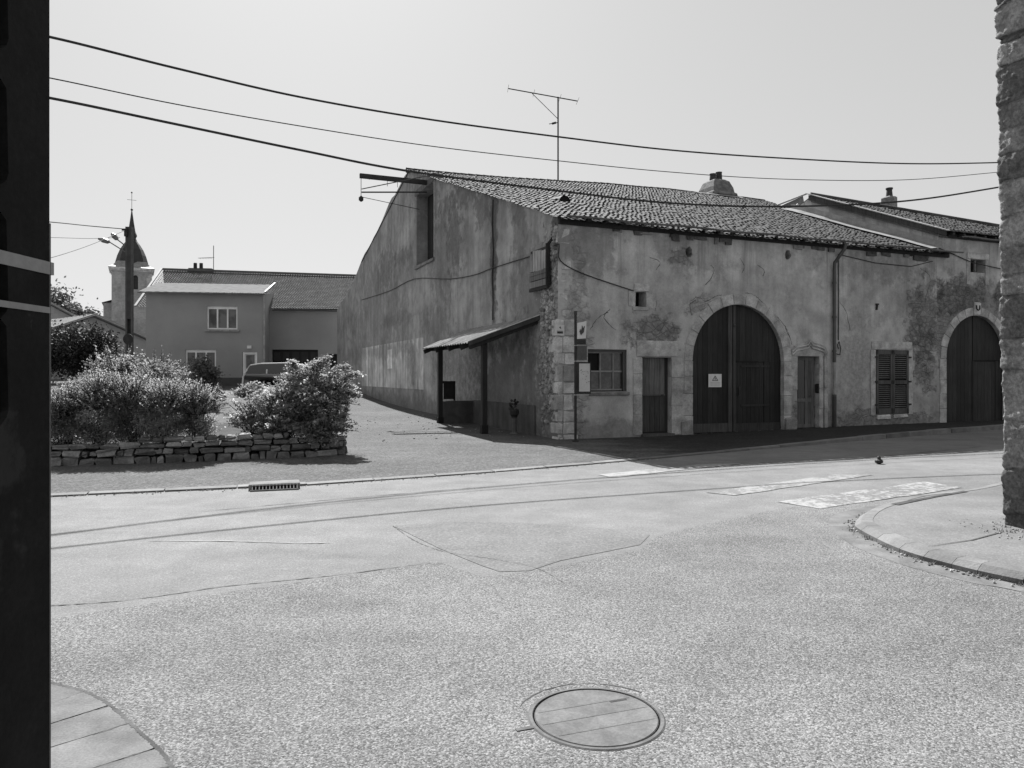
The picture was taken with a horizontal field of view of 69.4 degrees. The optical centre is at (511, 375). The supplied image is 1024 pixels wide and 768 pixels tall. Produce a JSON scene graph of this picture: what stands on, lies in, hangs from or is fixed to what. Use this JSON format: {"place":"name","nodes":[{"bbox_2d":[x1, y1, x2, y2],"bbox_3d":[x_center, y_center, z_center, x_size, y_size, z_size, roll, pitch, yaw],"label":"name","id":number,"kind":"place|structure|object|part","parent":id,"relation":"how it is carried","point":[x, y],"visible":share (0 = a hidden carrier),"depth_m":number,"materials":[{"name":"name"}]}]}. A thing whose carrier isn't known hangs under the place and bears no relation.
{"place":"outdoors","nodes":[
{"label":"outdoors","id":0,"kind":"place"},
{"bbox_2d":[51,422,304,448],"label":"soil","id":1,"kind":"structure","parent":0,"point":[227,430],"depth_m":15.64,"materials":[{"name":"grey soil"}]},
{"bbox_2d":[51,366,135,444],"bbox_3d":[-8.310,0.616,13.767,2.843,1.594,1.904,0,0,0],"label":"bush","id":2,"kind":"object","parent":1,"relation":"on","point":[74,407],"visible":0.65,"depth_m":13.52,"materials":[{"name":"grey plant"}]},
{"bbox_2d":[60,342,196,430],"bbox_3d":[-8.353,0.269,16.078,3.070,2.060,2.120,0,0,0],"label":"leafy shrub","id":3,"kind":"object","parent":1,"relation":"on","point":[156,367],"visible":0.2,"depth_m":15.90,"materials":[{"name":"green plant"}]},
{"bbox_2d":[92,366,198,448],"bbox_3d":[-6.801,0.592,13.850,2.073,1.579,1.650,0,0,0],"label":"bush","id":4,"kind":"object","parent":1,"relation":"on","point":[147,399],"visible":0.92,"depth_m":13.57,"materials":[{"name":"grey plant"}]},
{"bbox_2d":[170,379,230,441],"bbox_3d":[-6.027,0.686,14.101,1.234,1.327,1.296,0,0,0],"label":"bush","id":5,"kind":"object","parent":1,"relation":"on","point":[205,398],"visible":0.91,"depth_m":13.91,"materials":[{"name":"grey plant"}]},
{"bbox_2d":[222,354,365,449],"bbox_3d":[-4.436,0.490,14.925,3.054,1.937,2.181,0,0,0],"label":"arching shrub","id":6,"kind":"object","parent":1,"relation":"on","point":[302,395],"visible":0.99,"depth_m":14.73,"materials":[{"name":"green plant"}]},
{"bbox_2d":[509,399,518,433],"bbox_3d":[0.047,1.085,19.945,0.286,0.944,0.257,0,0,0],"label":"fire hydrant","id":7,"kind":"object","parent":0,"point":[514,413],"visible":1,"depth_m":19.89,"materials":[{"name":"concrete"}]},
{"bbox_2d":[49,35,996,163],"bbox_3d":[6.646,-7.063,21.662,37.028,2.950,3.278,0,0,-28],"label":"overhead cable","id":8,"kind":"object","parent":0,"point":[160,64],"visible":0.96,"depth_m":18.68,"materials":[{"name":"rubber"}]},
{"bbox_2d":[49,77,996,180],"bbox_3d":[5.758,-6.194,19.738,33.419,2.781,2.613,0,0,-26],"label":"overhead cable","id":9,"kind":"object","parent":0,"point":[469,150],"visible":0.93,"depth_m":17.53,"materials":[{"name":"rubber"}]},
{"bbox_2d":[49,96,998,206],"bbox_3d":[3.822,-4.788,16.034,26.505,1.889,1.310,0,0,-20],"label":"overhead cable","id":10,"kind":"object","parent":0,"point":[244,138],"visible":0.94,"depth_m":14.80,"materials":[{"name":"metal"}]},
{"bbox_2d":[49,0,1001,487],"label":"sky","id":11,"kind":"structure","parent":0,"point":[889,81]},
{"bbox_2d":[51,379,1003,492],"bbox_3d":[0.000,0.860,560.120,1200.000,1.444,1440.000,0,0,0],"label":"ground","id":12,"kind":"structure","parent":0,"point":[370,453],"depth_m":15.41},
{"bbox_2d":[51,302,76,319],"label":"roof","id":13,"kind":"structure","parent":12,"relation":"on","point":[60,312],"depth_m":81.33,"materials":[{"name":"grey tile"}]},
{"bbox_2d":[51,276,97,315],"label":"distant tree","id":14,"kind":"object","parent":12,"relation":"on","point":[60,300],"visible":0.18,"depth_m":109.33,"materials":[{"name":"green plant"}]},
{"bbox_2d":[77,302,102,315],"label":"distant tree","id":15,"kind":"object","parent":12,"relation":"on","point":[92,312],"visible":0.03,"depth_m":114.80,"materials":[{"name":"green plant"}]},
{"bbox_2d":[51,315,137,382],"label":"dark tree","id":16,"kind":"object","parent":12,"relation":"on","point":[68,356],"visible":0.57,"depth_m":49.50,"materials":[{"name":"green plant"}]},
{"bbox_2d":[51,313,145,378],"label":"bungalow","id":17,"kind":"object","parent":12,"relation":"on","point":[139,338],"visible":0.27,"depth_m":60.97,"materials":[{"name":"grey paint"}]},
{"bbox_2d":[98,227,133,359],"bbox_3d":[-20.299,-3.397,37.655,1.644,8.509,0.890,0,0,0],"label":"lamp pole","id":18,"kind":"object","parent":12,"relation":"on","point":[129,277],"visible":0.65,"depth_m":37.91,"materials":[{"name":"metal"}]},
{"bbox_2d":[49,221,121,228],"bbox_3d":[-20.656,-6.997,33.984,0.484,1.141,8.171,0,0,10],"label":"overhead cable","id":19,"kind":"object","parent":18,"relation":"attached to","point":[84,225],"visible":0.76,"depth_m":35.52,"materials":[{"name":"metal"}]},
{"bbox_2d":[51,237,119,238],"bbox_3d":[-21.841,-6.678,35.444,0.490,0.886,6.157,0,0,33],"label":"overhead cable","id":20,"kind":"object","parent":18,"relation":"attached to","point":[81,238],"visible":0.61,"depth_m":36.77,"materials":[{"name":"rubber"}]},
{"bbox_2d":[51,230,124,257],"bbox_3d":[-17.817,-5.295,29.961,0.368,4.427,16.575,0,0,-15],"label":"overhead cable","id":21,"kind":"object","parent":18,"relation":"attached to","point":[86,246],"visible":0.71,"depth_m":32.27,"materials":[{"name":"rubber"}]},
{"bbox_2d":[123,334,132,360],"bbox_3d":[-18.681,-0.566,36.045,0.500,2.968,0.090,0,0,0],"label":"round sign","id":22,"kind":"object","parent":12,"relation":"on","point":[128,339],"visible":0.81,"depth_m":36.00,"materials":[{"name":"metal"}]},
{"bbox_2d":[102,192,154,334],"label":"church","id":23,"kind":"structure","parent":12,"relation":"on","point":[114,309],"depth_m":98.26,"materials":[{"name":"stone"}]},
{"bbox_2d":[51,432,347,466],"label":"planter wall","id":24,"kind":"structure","parent":12,"relation":"on","point":[63,455],"depth_m":13.60,"materials":[{"name":"stone"}]},
{"bbox_2d":[185,353,223,386],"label":"house shrub","id":25,"kind":"object","parent":12,"relation":"on","point":[208,374],"visible":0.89,"depth_m":43.22,"materials":[{"name":"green plant"}]},
{"bbox_2d":[210,385,274,397],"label":"border plants","id":26,"kind":"object","parent":12,"relation":"on","point":[222,393],"visible":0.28,"depth_m":33.99,"materials":[{"name":"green plant"}]},
{"bbox_2d":[134,263,355,385],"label":"grey house","id":27,"kind":"structure","parent":12,"relation":"on","point":[234,324],"depth_m":46.66,"materials":[{"name":"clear paint"}]},
{"bbox_2d":[186,350,215,372],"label":"window","id":28,"kind":"structure","parent":27,"relation":"in","point":[189,353],"depth_m":46.04,"materials":[{"name":"white glass"}]},
{"bbox_2d":[200,246,213,269],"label":"house antenna","id":29,"kind":"object","parent":27,"relation":"on","point":[211,257],"visible":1,"depth_m":53.10,"materials":[{"name":"metal"}]},
{"bbox_2d":[207,306,236,328],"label":"window","id":30,"kind":"structure","parent":27,"relation":"in","point":[218,317],"depth_m":46.24,"materials":[{"name":"white glass"}]},
{"bbox_2d":[243,352,256,374],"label":"front door","id":31,"kind":"structure","parent":27,"relation":"in","point":[249,358],"depth_m":46.43,"materials":[{"name":"white paint"}]},
{"bbox_2d":[273,350,336,368],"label":"garage door","id":32,"kind":"structure","parent":27,"relation":"in","point":[279,356],"depth_m":49.10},
{"bbox_2d":[242,362,336,393],"bbox_3d":[-11.008,0.114,37.078,4.545,1.565,1.905,0,0,-6],"label":"parked car","id":33,"kind":"object","parent":12,"relation":"on","point":[266,373],"visible":0.29,"depth_m":36.08,"materials":[{"name":"grey paint"}]},
{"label":"side windows","id":34,"kind":"part","parent":33,"relation":"part of","materials":[{"name":"black glass"}]},
{"bbox_2d":[423,314,539,434],"bbox_3d":[-1.108,0.045,21.755,1.602,3.310,5.972,0,0,-22],"label":"bus shelter","id":35,"kind":"object","parent":12,"relation":"on","point":[484,413],"visible":0.94,"depth_m":21.68,"materials":[{"name":"metal"}]},
{"bbox_2d":[76,422,1023,585],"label":"weeds","id":36,"kind":"object","parent":12,"relation":"on","point":[975,574],"visible":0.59,"depth_m":7.18,"materials":[{"name":"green plant"}]},
{"bbox_2d":[572,311,590,441],"bbox_3d":[1.671,0.007,17.778,0.448,3.135,0.160,0,0,-7],"label":"bus stop pole","id":37,"kind":"object","parent":12,"relation":"on","point":[582,378],"visible":1,"depth_m":17.75,"materials":[{"name":"metal"}]},
{"bbox_2d":[337,167,963,438],"bbox_3d":[2.794,-4.296,36.082,22.020,12.393,32.422,0,0,-22],"label":"farmhouse","id":38,"kind":"object","parent":12,"relation":"on","point":[777,318],"visible":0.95,"depth_m":21.55,"materials":[{"name":"paint"}]},
{"bbox_2d":[428,194,432,259],"bbox_3d":[-2.991,-5.970,29.673,0.090,3.060,2.732,0,0,-22],"label":"loading door","id":39,"kind":"structure","parent":38,"relation":"in","point":[430,199],"depth_m":30.42,"materials":[{"name":"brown wood"}]},
{"bbox_2d":[529,237,552,292],"bbox_3d":[0.754,-2.858,19.083,0.201,1.290,1.197,0,0,-22],"label":"wooden board","id":40,"kind":"object","parent":38,"relation":"attached to","point":[539,276],"visible":1,"depth_m":18.96,"materials":[{"name":"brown wood"}]},
{"bbox_2d":[507,85,577,179],"bbox_3d":[1.421,-11.104,34.391,3.501,4.788,0.877,0,0,11],"label":"roof antenna","id":41,"kind":"object","parent":38,"relation":"on","point":[557,117],"visible":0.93,"depth_m":34.37,"materials":[{"name":"metal"}]},
{"bbox_2d":[555,325,563,335],"bbox_3d":[1.185,-1.135,18.301,0.240,0.270,0.020,0,0,-22],"label":"wall sign","id":42,"kind":"object","parent":38,"relation":"attached to","point":[559,330],"visible":1,"depth_m":18.29,"materials":[{"name":"white metal"}]},
{"bbox_2d":[588,349,625,391],"bbox_3d":[2.401,-0.140,18.989,1.200,1.120,0.160,0,0,-22],"label":"window","id":43,"kind":"structure","parent":38,"relation":"in","point":[608,366],"depth_m":19.02,"materials":[{"name":"glass"}]},
{"bbox_2d":[641,357,674,436],"bbox_3d":[3.788,0.550,19.478,0.970,2.100,0.320,0,0,-22],"label":"side door","id":44,"kind":"structure","parent":38,"relation":"in","point":[654,370],"depth_m":19.58,"materials":[{"name":"grey wood"}]},
{"bbox_2d":[692,305,731,433],"bbox_3d":[5.414,-0.200,20.238,1.516,3.600,0.100,0,0,-22],"label":"barn door","id":45,"kind":"structure","parent":38,"relation":"in","point":[712,352],"depth_m":20.27,"materials":[{"name":"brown wood"}]},
{"bbox_2d":[708,374,721,386],"bbox_3d":[5.557,0.125,20.249,0.436,0.359,0.011,0,0,-23],"label":"paper notice","id":46,"kind":"object","parent":38,"relation":"attached to","point":[714,380],"visible":1,"depth_m":20.24,"materials":[{"name":"white paper"}]},
{"bbox_2d":[732,305,780,431],"bbox_3d":[6.985,-0.210,20.862,1.896,3.620,0.167,0,0,-22],"label":"barn door","id":47,"kind":"structure","parent":38,"relation":"in","point":[756,361],"depth_m":20.81,"materials":[{"name":"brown wood"}]},
{"bbox_2d":[797,356,818,427],"bbox_3d":[8.569,0.465,21.500,0.890,2.070,0.200,0,0,-22],"label":"narrow door","id":48,"kind":"structure","parent":38,"relation":"in","point":[805,391],"depth_m":21.54,"materials":[{"name":"grey wood"}]},
{"bbox_2d":[777,193,806,207],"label":"roof","id":49,"kind":"structure","parent":12,"relation":"on","point":[798,200],"depth_m":45.70,"materials":[{"name":"paint"}]},
{"bbox_2d":[782,187,1003,422],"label":"village house","id":50,"kind":"structure","parent":12,"relation":"on","point":[969,369],"depth_m":24.25,"materials":[{"name":"stone"}]},
{"bbox_2d":[946,316,1001,421],"bbox_3d":[15.126,-0.210,24.274,3.050,3.620,0.080,0,0,-22],"label":"barn door","id":51,"kind":"structure","parent":50,"relation":"in","point":[974,371],"depth_m":24.26,"materials":[{"name":"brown wood"}]},
{"bbox_2d":[973,260,975,271],"bbox_3d":[15.209,-3.591,24.341,0.050,0.432,0.060,0,0,-22],"label":"window frame","id":52,"kind":"structure","parent":50,"relation":"in","point":[974,265],"depth_m":24.32,"materials":[{"name":"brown wood"}]},
{"bbox_2d":[51,429,1020,617],"bbox_3d":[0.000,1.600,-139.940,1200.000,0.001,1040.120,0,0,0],"label":"road","id":53,"kind":"structure","parent":0,"point":[104,548],"depth_m":8.74,"materials":[{"name":"grey asphalt"}]},
{"bbox_2d":[150,540,329,542],"bbox_3d":[-2.626,1.594,7.131,1.771,0.001,0.068,0,0,4],"label":"old road line","id":54,"kind":"object","parent":53,"relation":"on","point":[221,540],"visible":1,"depth_m":7.17,"materials":[{"name":"paint"}]},
{"bbox_2d":[59,447,972,604],"bbox_3d":[3.893,1.595,10.525,17.708,0.001,4.680,0,0,-30],"label":"road seam","id":55,"kind":"object","parent":53,"relation":"on","point":[382,568],"visible":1,"depth_m":6.10,"materials":[{"name":"black asphalt"}]},
{"bbox_2d":[395,522,648,571],"bbox_3d":[0.148,1.597,7.461,2.040,0.001,2.303,0,0,-34],"label":"road patch","id":56,"kind":"object","parent":53,"relation":"on","point":[534,546],"visible":1,"depth_m":7.18,"materials":[{"name":"grey asphalt"}]},
{"bbox_2d":[51,424,1003,496],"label":"kerb","id":57,"kind":"structure","parent":53,"relation":"on","point":[917,433],"depth_m":13.64,"materials":[{"name":"concrete"}]},
{"bbox_2d":[248,479,299,491],"bbox_3d":[-3.374,1.566,10.519,0.697,0.108,0.443,0,0,-18],"label":"storm drain","id":58,"kind":"object","parent":57,"relation":"in","point":[277,485],"visible":0.99,"depth_m":10.40,"materials":[{"name":"metal"}]},
{"bbox_2d":[51,416,1022,585],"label":"gravel","id":59,"kind":"structure","parent":53,"relation":"on","point":[945,567],"depth_m":7.74,"materials":[{"name":"grey gravel"}]},
{"bbox_2d":[598,463,961,508],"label":"crosswalk","id":60,"kind":"structure","parent":53,"relation":"on","point":[845,498],"depth_m":10.39,"materials":[{"name":"paint"}]},
{"bbox_2d":[828,503,1023,591],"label":"gutter","id":61,"kind":"object","parent":53,"relation":"on","point":[838,527],"visible":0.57,"depth_m":6.66,"materials":[{"name":"concrete"}]},
{"bbox_2d":[855,482,1023,583],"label":"kerb curve","id":62,"kind":"object","parent":53,"relation":"on","point":[865,524],"visible":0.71,"depth_m":6.40,"materials":[{"name":"concrete"}]},
{"bbox_2d":[51,501,1023,767],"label":"coarse road","id":63,"kind":"structure","parent":0,"point":[797,637],"depth_m":4.16,"materials":[{"name":"grey asphalt"}]},
{"bbox_2d":[51,704,169,766],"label":"slab bedding","id":64,"kind":"object","parent":63,"relation":"on","point":[101,731],"visible":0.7,"depth_m":3.30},
{"bbox_2d":[51,684,168,767],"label":"gutter slabs","id":65,"kind":"structure","parent":64,"relation":"on","point":[114,744],"depth_m":3.24,"materials":[{"name":"concrete"}]},
{"bbox_2d":[0,0,53,767],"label":"concrete pole","id":66,"kind":"object","parent":65,"relation":"on","point":[26,273],"visible":1,"depth_m":1.52,"materials":[{"name":"concrete"}]},
{"bbox_2d":[51,682,174,767],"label":"joint dirt","id":67,"kind":"structure","parent":65,"relation":"on","point":[152,743],"depth_m":3.34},
{"bbox_2d":[515,683,665,750],"bbox_3d":[0.355,1.595,3.487,0.736,0.006,0.698,0,0,-20],"label":"manhole cover","id":68,"kind":"object","parent":63,"relation":"on","point":[598,719],"visible":1,"depth_m":3.43,"materials":[{"name":"metal"}]},
{"bbox_2d":[875,456,882,463],"bbox_3d":[6.673,1.524,13.455,0.129,0.140,0.129,0,0,-6],"label":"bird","id":69,"kind":"object","parent":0,"point":[878,460],"visible":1,"depth_m":13.42,"materials":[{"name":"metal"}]},
{"bbox_2d":[873,485,1023,567],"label":"pavement","id":70,"kind":"structure","parent":0,"point":[927,522],"depth_m":7.47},
{"bbox_2d":[891,491,998,545],"bbox_3d":[4.674,1.494,7.723,1.096,0.001,4.416,0,0,20],"label":"pavement crack","id":71,"kind":"object","parent":70,"relation":"on","point":[903,502],"visible":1,"depth_m":8.87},
{"bbox_2d":[994,0,1023,528],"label":"stone building","id":72,"kind":"structure","parent":70,"relation":"on","point":[1009,23],"depth_m":7.35,"materials":[{"name":"stone"}]}
]}

